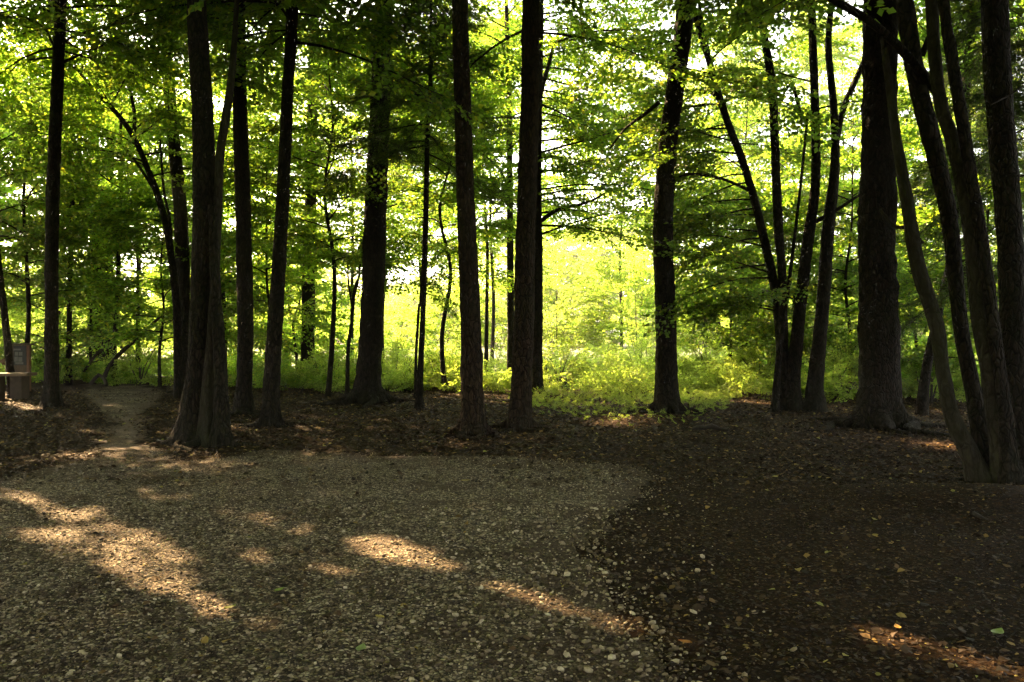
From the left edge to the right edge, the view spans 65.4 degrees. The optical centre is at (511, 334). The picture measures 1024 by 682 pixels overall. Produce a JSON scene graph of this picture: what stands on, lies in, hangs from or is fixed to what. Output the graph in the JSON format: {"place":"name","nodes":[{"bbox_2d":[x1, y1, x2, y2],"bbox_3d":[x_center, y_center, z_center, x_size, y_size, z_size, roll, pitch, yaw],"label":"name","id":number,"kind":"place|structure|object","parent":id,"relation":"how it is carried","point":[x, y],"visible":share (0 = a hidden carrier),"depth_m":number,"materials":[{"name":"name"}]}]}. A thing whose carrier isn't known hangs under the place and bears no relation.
{"place":"outdoors","nodes":[
{"label":"outdoors","id":0,"kind":"place"},
{"bbox_2d":[0,384,836,681],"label":"gravel path","id":1,"kind":"structure","parent":0,"point":[130,446],"depth_m":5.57,"materials":[{"name":"grey gravel"}]},
{"bbox_2d":[89,373,107,385],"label":"fallen branch","id":2,"kind":"object","parent":1,"relation":"on","point":[95,378],"visible":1,"depth_m":24.00,"materials":[{"name":"brown wood"}]},
{"bbox_2d":[356,643,365,651],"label":"fallen leaf","id":3,"kind":"object","parent":1,"relation":"on","point":[362,646],"visible":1,"depth_m":3.96,"materials":[{"name":"green plant"}]},
{"bbox_2d":[31,344,976,375],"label":"meadow","id":4,"kind":"structure","parent":0,"point":[624,346],"depth_m":71.74,"materials":[{"name":"green plant"}]},
{"bbox_2d":[0,267,86,354],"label":"meadow bush","id":5,"kind":"object","parent":4,"relation":"on","point":[34,320],"visible":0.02,"depth_m":45.06,"materials":[{"name":"green plant"}]},
{"bbox_2d":[117,264,172,356],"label":"meadow bush","id":6,"kind":"object","parent":4,"relation":"on","point":[164,346],"visible":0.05,"depth_m":46.89,"materials":[{"name":"green plant"}]},
{"bbox_2d":[256,276,389,358],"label":"meadow bush","id":7,"kind":"object","parent":4,"relation":"on","point":[356,337],"visible":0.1,"depth_m":45.12,"materials":[{"name":"green plant"}]},
{"bbox_2d":[345,266,446,354],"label":"meadow bush","id":8,"kind":"object","parent":4,"relation":"on","point":[388,312],"visible":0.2,"depth_m":49.16,"materials":[{"name":"green plant"}]},
{"bbox_2d":[384,242,500,355],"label":"meadow bush","id":9,"kind":"object","parent":4,"relation":"on","point":[430,333],"visible":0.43,"depth_m":42.97,"materials":[{"name":"green plant"}]},
{"bbox_2d":[447,226,560,359],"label":"meadow bush","id":10,"kind":"object","parent":4,"relation":"on","point":[500,316],"visible":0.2,"depth_m":45.99,"materials":[{"name":"green plant"}]},
{"bbox_2d":[500,205,632,362],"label":"meadow bush","id":11,"kind":"object","parent":4,"relation":"on","point":[559,265],"visible":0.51,"depth_m":43.25,"materials":[{"name":"green plant"}]},
{"bbox_2d":[542,177,655,346],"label":"meadow bush","id":12,"kind":"object","parent":4,"relation":"on","point":[553,318],"visible":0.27,"depth_m":49.19,"materials":[{"name":"green plant"}]},
{"bbox_2d":[569,233,702,354],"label":"meadow bush","id":13,"kind":"object","parent":4,"relation":"on","point":[634,271],"visible":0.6,"depth_m":42.35,"materials":[{"name":"green plant"}]},
{"bbox_2d":[631,243,753,353],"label":"meadow bush","id":14,"kind":"object","parent":4,"relation":"on","point":[722,318],"visible":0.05,"depth_m":45.92,"materials":[{"name":"green plant"}]},
{"bbox_2d":[773,248,857,346],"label":"meadow bush","id":15,"kind":"object","parent":4,"relation":"on","point":[831,304],"visible":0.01,"depth_m":43.85,"materials":[{"name":"green plant"}]},
{"bbox_2d":[0,337,1023,681],"bbox_3d":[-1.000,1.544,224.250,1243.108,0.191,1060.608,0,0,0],"label":"ground","id":16,"kind":"structure","parent":0,"point":[1014,501],"depth_m":6.31,"materials":[{"name":"brown soil"}]},
{"bbox_2d":[0,124,16,214],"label":"canopy tree","id":17,"kind":"object","parent":16,"relation":"on","point":[4,189],"visible":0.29,"depth_m":26.97,"materials":[{"name":"green plant"}]},
{"bbox_2d":[0,65,25,207],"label":"canopy tree","id":18,"kind":"object","parent":16,"relation":"on","point":[19,80],"visible":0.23,"depth_m":20.61,"materials":[{"name":"green plant"}]},
{"bbox_2d":[0,124,31,254],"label":"canopy tree","id":19,"kind":"object","parent":16,"relation":"on","point":[4,241],"visible":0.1,"depth_m":33.80,"materials":[{"name":"green plant"}]},
{"bbox_2d":[0,372,36,399],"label":"stone bench","id":20,"kind":"object","parent":16,"relation":"on","point":[19,385],"visible":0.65,"depth_m":19.99,"materials":[{"name":"grey stone"}]},
{"bbox_2d":[12,343,34,390],"bbox_3d":[-13.905,0.967,22.490,0.771,1.466,0.160,0,0,0],"label":"notice board","id":21,"kind":"object","parent":16,"relation":"on","point":[22,356],"visible":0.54,"depth_m":22.46,"materials":[{"name":"brown wood"}]},
{"bbox_2d":[0,101,87,349],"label":"forest tree","id":22,"kind":"object","parent":16,"relation":"on","point":[18,189],"visible":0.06,"depth_m":34.48,"materials":[{"name":"green plant"}]},
{"bbox_2d":[0,56,113,397],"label":"thin tree","id":23,"kind":"object","parent":16,"relation":"on","point":[36,243],"visible":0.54,"depth_m":21.00,"materials":[{"name":"green plant"}]},
{"bbox_2d":[0,199,153,378],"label":"young beech","id":24,"kind":"object","parent":16,"relation":"on","point":[77,332],"visible":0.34,"depth_m":25.32,"materials":[{"name":"green plant"}]},
{"bbox_2d":[0,42,159,342],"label":"young beech","id":25,"kind":"object","parent":16,"relation":"on","point":[26,278],"visible":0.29,"depth_m":23.06,"materials":[{"name":"green plant"}]},
{"bbox_2d":[0,92,161,351],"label":"forest tree","id":26,"kind":"object","parent":16,"relation":"on","point":[23,328],"visible":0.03,"depth_m":36.84,"materials":[{"name":"green plant"}]},
{"bbox_2d":[0,171,172,376],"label":"young beech","id":27,"kind":"object","parent":16,"relation":"on","point":[75,348],"visible":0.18,"depth_m":26.52,"materials":[{"name":"green plant"}]},
{"bbox_2d":[0,48,172,384],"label":"forked sapling","id":28,"kind":"object","parent":16,"relation":"on","point":[69,314],"visible":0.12,"depth_m":25.43,"materials":[{"name":"green plant"}]},
{"bbox_2d":[0,7,190,377],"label":"forest tree","id":29,"kind":"object","parent":16,"relation":"on","point":[105,181],"visible":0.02,"depth_m":28.74,"materials":[{"name":"green plant"}]},
{"bbox_2d":[82,339,109,371],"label":"fallen branch","id":30,"kind":"object","parent":16,"relation":"on","point":[93,358],"visible":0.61,"depth_m":25.17,"materials":[{"name":"brown wood"}]},
{"bbox_2d":[13,11,191,385],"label":"forked sapling","id":31,"kind":"object","parent":16,"relation":"on","point":[116,202],"visible":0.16,"depth_m":24.54,"materials":[{"name":"green plant"}]},
{"bbox_2d":[0,0,231,408],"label":"tall tree","id":32,"kind":"object","parent":16,"relation":"on","point":[62,14],"visible":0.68,"depth_m":17.03,"materials":[{"name":"green plant"}]},
{"bbox_2d":[7,52,236,382],"bbox_3d":[-12.905,-4.068,26.948,7.067,11.595,6.826,0,0,0],"label":"young beech","id":33,"kind":"object","parent":16,"relation":"on","point":[149,275],"visible":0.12,"depth_m":25.89,"materials":[{"name":"green plant"}]},
{"bbox_2d":[102,311,166,377],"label":"fallen branch","id":34,"kind":"object","parent":16,"relation":"on","point":[116,356],"visible":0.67,"depth_m":24.12,"materials":[{"name":"brown wood"}]},
{"bbox_2d":[39,106,230,354],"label":"forest tree","id":35,"kind":"object","parent":16,"relation":"on","point":[149,344],"visible":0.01,"depth_m":40.11,"materials":[{"name":"green plant"}]},
{"bbox_2d":[97,330,173,386],"bbox_3d":[-11.737,0.731,24.831,3.037,1.855,2.800,0,0,0],"label":"shrub","id":36,"kind":"object","parent":16,"relation":"on","point":[122,366],"visible":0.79,"depth_m":24.72,"materials":[{"name":"green plant"}]},
{"bbox_2d":[0,0,274,398],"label":"curved tree","id":37,"kind":"object","parent":16,"relation":"on","point":[157,116],"visible":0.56,"depth_m":19.80,"materials":[{"name":"green plant"}]},
{"bbox_2d":[4,0,315,394],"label":"tall tree","id":38,"kind":"object","parent":16,"relation":"on","point":[181,234],"visible":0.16,"depth_m":21.36,"materials":[{"name":"green plant"}]},
{"bbox_2d":[69,175,262,386],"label":"young beech","id":39,"kind":"object","parent":16,"relation":"on","point":[99,285],"visible":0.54,"depth_m":23.36,"materials":[{"name":"green plant"}]},
{"bbox_2d":[24,0,348,452],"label":"twin stem tree","id":40,"kind":"object","parent":16,"relation":"on","point":[203,419],"visible":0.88,"depth_m":11.45,"materials":[{"name":"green plant"}]},
{"bbox_2d":[100,37,319,353],"bbox_3d":[-9.110,-3.922,25.110,6.256,11.224,6.511,0,0,0],"label":"young beech","id":41,"kind":"object","parent":16,"relation":"on","point":[166,283],"visible":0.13,"depth_m":24.01,"materials":[{"name":"green plant"}]},
{"bbox_2d":[37,0,408,416],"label":"tall tree","id":42,"kind":"object","parent":16,"relation":"on","point":[243,401],"visible":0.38,"depth_m":15.98,"materials":[{"name":"green plant"}]},
{"bbox_2d":[127,58,323,363],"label":"forest tree","id":43,"kind":"object","parent":16,"relation":"on","point":[214,109],"visible":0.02,"depth_m":36.21,"materials":[{"name":"green plant"}]},
{"bbox_2d":[151,196,341,362],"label":"young beech","id":44,"kind":"object","parent":16,"relation":"on","point":[228,214],"visible":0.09,"depth_m":27.38,"materials":[{"name":"green plant"}]},
{"bbox_2d":[153,107,355,342],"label":"young beech","id":45,"kind":"object","parent":16,"relation":"on","point":[229,282],"visible":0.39,"depth_m":22.61,"materials":[{"name":"green plant"}]},
{"bbox_2d":[68,0,493,427],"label":"tall tree","id":46,"kind":"object","parent":16,"relation":"on","point":[270,415],"visible":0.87,"depth_m":13.73,"materials":[{"name":"green plant"}]},
{"bbox_2d":[223,61,359,358],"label":"forest tree","id":47,"kind":"object","parent":16,"relation":"on","point":[356,319],"visible":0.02,"depth_m":40.53,"materials":[{"name":"green plant"}]},
{"bbox_2d":[226,223,361,379],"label":"young beech","id":48,"kind":"object","parent":16,"relation":"on","point":[321,287],"visible":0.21,"depth_m":26.52,"materials":[{"name":"green plant"}]},
{"bbox_2d":[210,5,402,383],"bbox_3d":[-6.448,-6.842,26.360,7.017,17.117,6.677,0,0,0],"label":"forest tree","id":49,"kind":"object","parent":16,"relation":"on","point":[306,295],"visible":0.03,"depth_m":25.82,"materials":[{"name":"green plant"}]},
{"bbox_2d":[280,334,357,389],"bbox_3d":[-5.748,0.818,23.524,2.863,1.687,2.771,0,0,0],"label":"shrub","id":50,"kind":"object","parent":16,"relation":"on","point":[319,361],"visible":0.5,"depth_m":23.03,"materials":[{"name":"green plant"}]},
{"bbox_2d":[211,18,449,397],"bbox_3d":[-4.588,-3.486,20.629,6.520,10.392,7.332,0,0,-30],"label":"young beech","id":51,"kind":"object","parent":16,"relation":"on","point":[305,89],"visible":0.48,"depth_m":19.75,"materials":[{"name":"green plant"}]},
{"bbox_2d":[257,26,456,366],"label":"forest tree","id":52,"kind":"object","parent":16,"relation":"on","point":[352,234],"visible":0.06,"depth_m":36.90,"materials":[{"name":"green plant"}]},
{"bbox_2d":[314,232,413,394],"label":"forked sapling","id":53,"kind":"object","parent":16,"relation":"on","point":[355,287],"visible":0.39,"depth_m":20.96,"materials":[{"name":"green plant"}]},
{"bbox_2d":[271,12,513,362],"bbox_3d":[-4.252,-4.045,25.244,6.462,11.559,7.564,0,0,-27],"label":"young beech","id":54,"kind":"object","parent":16,"relation":"on","point":[390,216],"visible":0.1,"depth_m":24.80,"materials":[{"name":"green plant"}]},
{"bbox_2d":[313,0,499,408],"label":"tall tree","id":55,"kind":"object","parent":16,"relation":"on","point":[368,389],"visible":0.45,"depth_m":18.57,"materials":[{"name":"green plant"}]},
{"bbox_2d":[381,338,439,389],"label":"shrub","id":56,"kind":"object","parent":16,"relation":"on","point":[395,358],"visible":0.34,"depth_m":23.90,"materials":[{"name":"green plant"}]},
{"bbox_2d":[316,0,519,409],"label":"thin tree","id":57,"kind":"object","parent":16,"relation":"on","point":[401,146],"visible":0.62,"depth_m":17.07,"materials":[{"name":"green plant"}]},
{"bbox_2d":[338,42,502,279],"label":"forest tree","id":58,"kind":"object","parent":16,"relation":"on","point":[455,264],"visible":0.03,"depth_m":41.00,"materials":[{"name":"green plant"}]},
{"bbox_2d":[395,75,460,398],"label":"forked sapling","id":59,"kind":"object","parent":16,"relation":"on","point":[432,286],"visible":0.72,"depth_m":19.57,"materials":[{"name":"green plant"}]},
{"bbox_2d":[394,333,497,389],"bbox_3d":[-1.893,0.777,23.610,3.128,1.771,3.011,0,0,0],"label":"shrub","id":60,"kind":"object","parent":16,"relation":"on","point":[436,357],"visible":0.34,"depth_m":23.02,"materials":[{"name":"green plant"}]},
{"bbox_2d":[351,32,542,391],"bbox_3d":[-1.695,-3.110,21.884,5.278,9.597,6.201,0,0,0],"label":"young beech","id":61,"kind":"object","parent":16,"relation":"on","point":[448,251],"visible":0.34,"depth_m":21.64,"materials":[{"name":"green plant"}]},
{"bbox_2d":[355,10,596,371],"bbox_3d":[-0.883,-4.577,25.876,8.099,12.545,7.580,0,0,0],"label":"young beech","id":62,"kind":"object","parent":16,"relation":"on","point":[485,210],"visible":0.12,"depth_m":26.03,"materials":[{"name":"green plant"}]},
{"bbox_2d":[0,340,978,396],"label":"undergrowth","id":63,"kind":"object","parent":16,"relation":"on","point":[258,371],"visible":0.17,"depth_m":25.32,"materials":[{"name":"green plant"}]},
{"bbox_2d":[394,0,595,441],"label":"tall tree","id":64,"kind":"object","parent":16,"relation":"on","point":[472,422],"visible":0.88,"depth_m":12.78,"materials":[{"name":"green plant"}]},
{"bbox_2d":[406,14,588,366],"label":"forest tree","id":65,"kind":"object","parent":16,"relation":"on","point":[493,250],"visible":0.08,"depth_m":38.04,"materials":[{"name":"green plant"}]},
{"bbox_2d":[7,214,995,346],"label":"wood","id":66,"kind":"object","parent":16,"relation":"on","point":[341,278],"visible":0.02,"depth_m":107.29,"materials":[{"name":"green plant"}]},
{"bbox_2d":[396,0,612,387],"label":"forest tree","id":67,"kind":"object","parent":16,"relation":"on","point":[510,145],"visible":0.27,"depth_m":23.91,"materials":[{"name":"green plant"}]},
{"bbox_2d":[0,387,1023,681],"bbox_3d":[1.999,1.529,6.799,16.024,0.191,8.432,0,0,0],"label":"leaf litter","id":68,"kind":"object","parent":16,"relation":"on","point":[163,626],"visible":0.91,"depth_m":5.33,"materials":[{"name":"plant"}]},
{"bbox_2d":[971,511,987,520],"bbox_3d":[4.149,1.600,6.860,0.293,0.130,0.671,0,0,-44],"label":"fallen log","id":69,"kind":"object","parent":68,"relation":"on","point":[978,514],"visible":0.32,"depth_m":6.89,"materials":[{"name":"brown wood"}]},
{"bbox_2d":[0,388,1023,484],"bbox_3d":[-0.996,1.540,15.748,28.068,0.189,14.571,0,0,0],"label":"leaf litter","id":70,"kind":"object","parent":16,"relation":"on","point":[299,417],"visible":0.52,"depth_m":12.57,"materials":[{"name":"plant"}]},
{"bbox_2d":[690,424,728,430],"bbox_3d":[3.321,1.550,13.369,0.632,0.121,0.176,0,0,19],"label":"fallen log","id":71,"kind":"object","parent":70,"relation":"on","point":[707,426],"visible":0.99,"depth_m":13.37,"materials":[{"name":"brown wood"}]},
{"bbox_2d":[375,0,737,433],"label":"tall tree","id":72,"kind":"object","parent":16,"relation":"on","point":[519,418],"visible":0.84,"depth_m":13.70,"materials":[{"name":"green plant"}]},
{"bbox_2d":[313,341,804,399],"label":"undergrowth","id":73,"kind":"object","parent":16,"relation":"on","point":[631,376],"visible":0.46,"depth_m":21.96,"materials":[{"name":"green plant"}]},
{"bbox_2d":[542,335,604,386],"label":"shrub","id":74,"kind":"object","parent":16,"relation":"on","point":[564,358],"visible":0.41,"depth_m":23.67,"materials":[{"name":"green plant"}]},
{"bbox_2d":[490,0,720,397],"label":"tall tree","id":75,"kind":"object","parent":16,"relation":"on","point":[575,128],"visible":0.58,"depth_m":20.88,"materials":[{"name":"green plant"}]},
{"bbox_2d":[544,67,687,363],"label":"forest tree","id":76,"kind":"object","parent":16,"relation":"on","point":[596,195],"visible":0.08,"depth_m":43.99,"materials":[{"name":"green plant"}]},
{"bbox_2d":[506,382,750,425],"bbox_3d":[3.048,1.382,17.566,6.564,0.417,7.761,0,0,0],"label":"ground cover","id":77,"kind":"object","parent":16,"relation":"on","point":[704,393],"visible":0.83,"depth_m":18.63,"materials":[{"name":"green plant"}]},
{"bbox_2d":[609,318,680,371],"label":"shrub","id":78,"kind":"object","parent":16,"relation":"on","point":[644,344],"visible":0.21,"depth_m":25.29,"materials":[{"name":"green plant"}]},
{"bbox_2d":[555,0,845,415],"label":"tree","id":79,"kind":"object","parent":16,"relation":"on","point":[666,393],"visible":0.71,"depth_m":16.33,"materials":[{"name":"plant"}]},
{"bbox_2d":[677,327,755,383],"bbox_3d":[6.074,0.698,24.172,2.975,1.925,3.039,0,0,28],"label":"shrub","id":80,"kind":"object","parent":16,"relation":"on","point":[705,357],"visible":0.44,"depth_m":23.83,"materials":[{"name":"green plant"}]},
{"bbox_2d":[634,165,819,381],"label":"young beech","id":81,"kind":"object","parent":16,"relation":"on","point":[728,331],"visible":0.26,"depth_m":22.57,"materials":[{"name":"green plant"}]},
{"bbox_2d":[632,10,826,338],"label":"forest tree","id":82,"kind":"object","parent":16,"relation":"on","point":[734,58],"visible":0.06,"depth_m":38.88,"materials":[{"name":"green plant"}]},
{"bbox_2d":[640,82,828,364],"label":"young beech","id":83,"kind":"object","parent":16,"relation":"on","point":[739,126],"visible":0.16,"depth_m":24.65,"materials":[{"name":"green plant"}]},
{"bbox_2d":[704,342,806,393],"bbox_3d":[6.606,0.915,21.874,2.787,1.490,2.593,0,0,0],"label":"shrub","id":84,"kind":"object","parent":16,"relation":"on","point":[750,355],"visible":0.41,"depth_m":21.98,"materials":[{"name":"green plant"}]},
{"bbox_2d":[604,0,934,412],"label":"clump tree","id":85,"kind":"object","parent":16,"relation":"on","point":[786,393],"visible":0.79,"depth_m":16.69,"materials":[{"name":"green plant"}]},
{"bbox_2d":[690,0,860,328],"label":"forest tree","id":86,"kind":"object","parent":16,"relation":"on","point":[804,66],"visible":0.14,"depth_m":36.19,"materials":[{"name":"green plant"}]},
{"bbox_2d":[692,139,926,378],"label":"young beech","id":87,"kind":"object","parent":16,"relation":"on","point":[753,149],"visible":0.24,"depth_m":22.12,"materials":[{"name":"green plant"}]},
{"bbox_2d":[602,0,1023,484],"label":"leaning tree","id":88,"kind":"object","parent":16,"relation":"on","point":[987,447],"visible":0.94,"depth_m":8.41,"materials":[{"name":"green plant"}]},
{"bbox_2d":[678,0,981,438],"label":"tall tree","id":89,"kind":"object","parent":16,"relation":"on","point":[879,402],"visible":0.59,"depth_m":13.47,"materials":[{"name":"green plant"}]},
{"bbox_2d":[801,319,858,402],"bbox_3d":[8.169,0.633,19.316,2.626,2.052,2.597,0,0,0],"label":"shrub","id":90,"kind":"object","parent":16,"relation":"on","point":[845,393],"visible":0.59,"depth_m":19.15,"materials":[{"name":"green plant"}]},
{"bbox_2d":[672,0,1023,475],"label":"tall tree","id":91,"kind":"object","parent":16,"relation":"on","point":[995,21],"visible":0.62,"depth_m":9.10,"materials":[{"name":"green plant"}]},
{"bbox_2d":[991,85,1023,104],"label":"dry twig","id":92,"kind":"object","parent":91,"relation":"hanging from","point":[1016,90],"visible":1,"depth_m":8.49,"materials":[{"name":"brown wood"}]},
{"bbox_2d":[729,67,971,387],"bbox_3d":[8.616,-2.487,21.173,5.826,8.389,6.690,0,0,0],"label":"young beech","id":93,"kind":"object","parent":16,"relation":"on","point":[793,190],"visible":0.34,"depth_m":20.73,"materials":[{"name":"green plant"}]},
{"bbox_2d":[782,17,927,337],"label":"forest tree","id":94,"kind":"object","parent":16,"relation":"on","point":[839,35],"visible":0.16,"depth_m":39.40,"materials":[{"name":"green plant"}]},
{"bbox_2d":[815,19,996,348],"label":"forest tree","id":95,"kind":"object","parent":16,"relation":"on","point":[901,68],"visible":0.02,"depth_m":36.20,"materials":[{"name":"green plant"}]},
{"bbox_2d":[814,119,1020,378],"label":"young beech","id":96,"kind":"object","parent":16,"relation":"on","point":[853,273],"visible":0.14,"depth_m":21.70,"materials":[{"name":"green plant"}]},
{"bbox_2d":[842,176,1023,392],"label":"young beech","id":97,"kind":"object","parent":16,"relation":"on","point":[909,289],"visible":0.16,"depth_m":18.48,"materials":[{"name":"green plant"}]},
{"bbox_2d":[842,0,1023,415],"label":"leaning tree","id":98,"kind":"object","parent":16,"relation":"on","point":[922,404],"visible":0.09,"depth_m":15.93,"materials":[{"name":"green plant"}]},
{"bbox_2d":[900,349,980,402],"bbox_3d":[10.167,0.936,18.892,2.838,1.452,2.690,0,0,0],"label":"shrub","id":99,"kind":"object","parent":16,"relation":"on","point":[911,384],"visible":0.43,"depth_m":18.73,"materials":[{"name":"green plant"}]},
{"bbox_2d":[896,2,1023,402],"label":"young fir","id":100,"kind":"object","parent":16,"relation":"on","point":[919,176],"visible":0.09,"depth_m":18.93,"materials":[{"name":"green plant"}]},
{"bbox_2d":[898,0,1023,348],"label":"young fir","id":101,"kind":"object","parent":16,"relation":"on","point":[1017,47],"visible":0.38,"depth_m":13.54,"materials":[{"name":"green plant"}]},
{"bbox_2d":[921,37,1023,328],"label":"forest tree","id":102,"kind":"object","parent":16,"relation":"on","point":[1021,173],"visible":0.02,"depth_m":36.13,"materials":[{"name":"green plant"}]},
{"bbox_2d":[991,628,1003,634],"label":"fallen leaf","id":103,"kind":"object","parent":16,"relation":"on","point":[997,631],"visible":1,"depth_m":4.17,"materials":[{"name":"green plant"}]},
{"bbox_2d":[0,0,1023,336],"label":"sky","id":104,"kind":"structure","parent":0,"point":[696,65],"materials":[{"name":"white"}]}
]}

